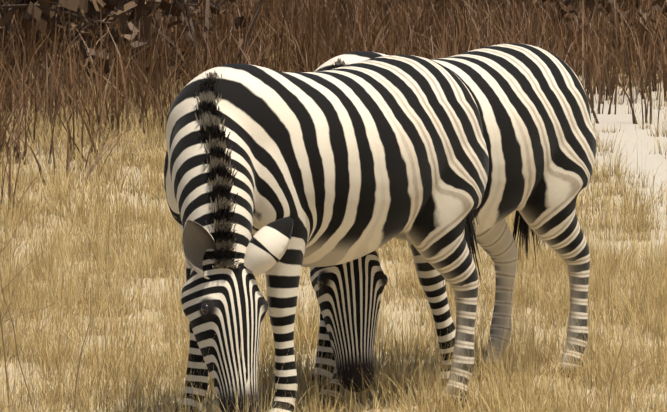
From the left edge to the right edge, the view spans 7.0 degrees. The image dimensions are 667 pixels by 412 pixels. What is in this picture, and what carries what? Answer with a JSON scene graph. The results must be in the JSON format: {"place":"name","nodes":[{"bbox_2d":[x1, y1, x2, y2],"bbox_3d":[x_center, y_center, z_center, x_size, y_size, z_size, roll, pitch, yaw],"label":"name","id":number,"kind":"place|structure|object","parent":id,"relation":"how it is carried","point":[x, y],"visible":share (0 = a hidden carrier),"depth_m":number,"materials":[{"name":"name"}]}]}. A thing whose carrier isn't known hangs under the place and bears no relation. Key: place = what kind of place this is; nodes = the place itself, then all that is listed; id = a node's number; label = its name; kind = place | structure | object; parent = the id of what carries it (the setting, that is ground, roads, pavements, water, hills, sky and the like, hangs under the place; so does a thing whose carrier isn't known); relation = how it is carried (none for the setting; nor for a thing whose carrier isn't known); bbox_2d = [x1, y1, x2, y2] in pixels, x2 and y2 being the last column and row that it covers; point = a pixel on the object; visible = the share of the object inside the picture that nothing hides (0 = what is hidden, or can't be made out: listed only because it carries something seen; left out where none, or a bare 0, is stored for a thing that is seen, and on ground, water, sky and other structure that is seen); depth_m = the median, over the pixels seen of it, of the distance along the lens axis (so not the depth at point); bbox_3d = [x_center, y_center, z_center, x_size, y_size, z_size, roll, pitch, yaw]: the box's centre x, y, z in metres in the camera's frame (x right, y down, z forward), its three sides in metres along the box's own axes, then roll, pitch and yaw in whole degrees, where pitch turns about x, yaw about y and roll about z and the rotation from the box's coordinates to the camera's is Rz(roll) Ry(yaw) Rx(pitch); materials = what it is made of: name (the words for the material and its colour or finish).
{"place":"outdoors","nodes":[
{"label":"outdoors","id":0,"kind":"place"},
{"bbox_2d":[0,145,666,411],"bbox_3d":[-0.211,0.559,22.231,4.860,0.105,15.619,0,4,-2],"label":"grass","id":1,"kind":"structure","parent":0,"point":[267,347],"depth_m":22.32,"materials":[{"name":"beige plant"}]},
{"bbox_2d":[0,0,666,222],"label":"grass","id":2,"kind":"structure","parent":0,"point":[602,43],"depth_m":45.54,"materials":[{"name":"brown plant"}]},
{"bbox_2d":[0,0,666,411],"bbox_3d":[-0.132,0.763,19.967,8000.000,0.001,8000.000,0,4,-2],"label":"ground","id":3,"kind":"structure","parent":0,"point":[652,162],"depth_m":28.66,"materials":[{"name":"beige soil"}]},
{"bbox_2d":[0,0,41,55],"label":"shrub","id":4,"kind":"object","parent":3,"relation":"on","point":[20,14],"visible":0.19,"depth_m":48.70,"materials":[{"name":"brown plant"}]},
{"bbox_2d":[0,0,105,50],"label":"shrub","id":5,"kind":"object","parent":3,"relation":"on","point":[3,2],"visible":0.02,"depth_m":51.19,"materials":[{"name":"brown plant"}]},
{"bbox_2d":[0,0,147,49],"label":"shrub","id":6,"kind":"object","parent":3,"relation":"on","point":[42,26],"visible":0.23,"depth_m":46.33,"materials":[{"name":"brown plant"}]},
{"bbox_2d":[0,0,181,87],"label":"shrub","id":7,"kind":"object","parent":3,"relation":"on","point":[90,8],"visible":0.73,"depth_m":44.58,"materials":[{"name":"brown plant"}]},
{"bbox_2d":[29,0,257,59],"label":"shrub","id":8,"kind":"object","parent":3,"relation":"on","point":[240,19],"visible":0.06,"depth_m":50.08,"materials":[{"name":"brown plant"}]},
{"bbox_2d":[48,0,262,77],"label":"shrub","id":9,"kind":"object","parent":3,"relation":"on","point":[188,7],"visible":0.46,"depth_m":45.99,"materials":[{"name":"brown plant"}]},
{"bbox_2d":[164,55,488,411],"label":"zebra","id":10,"kind":"object","parent":3,"relation":"on","point":[279,179],"visible":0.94,"depth_m":19.50,"materials":[{"name":"multicoloured"}]},
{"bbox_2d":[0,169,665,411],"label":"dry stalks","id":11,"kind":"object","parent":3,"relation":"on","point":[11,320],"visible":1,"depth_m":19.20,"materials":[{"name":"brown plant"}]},
{"bbox_2d":[340,0,494,32],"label":"shrub","id":12,"kind":"object","parent":3,"relation":"on","point":[386,5],"visible":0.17,"depth_m":55.08,"materials":[{"name":"brown plant"}]},
{"bbox_2d":[306,43,595,392],"bbox_3d":[0.341,0.052,20.952,0.733,1.316,1.947,3,5,34],"label":"zebra","id":13,"kind":"object","parent":3,"relation":"on","point":[532,102],"visible":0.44,"depth_m":20.96,"materials":[{"name":"multicoloured"}]},
{"bbox_2d":[552,0,639,25],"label":"shrub","id":14,"kind":"object","parent":3,"relation":"on","point":[625,7],"visible":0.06,"depth_m":57.34,"materials":[{"name":"brown plant"}]},
{"bbox_2d":[533,0,666,53],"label":"shrub","id":15,"kind":"object","parent":3,"relation":"on","point":[654,5],"visible":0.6,"depth_m":50.03,"materials":[{"name":"brown plant"}]}
]}

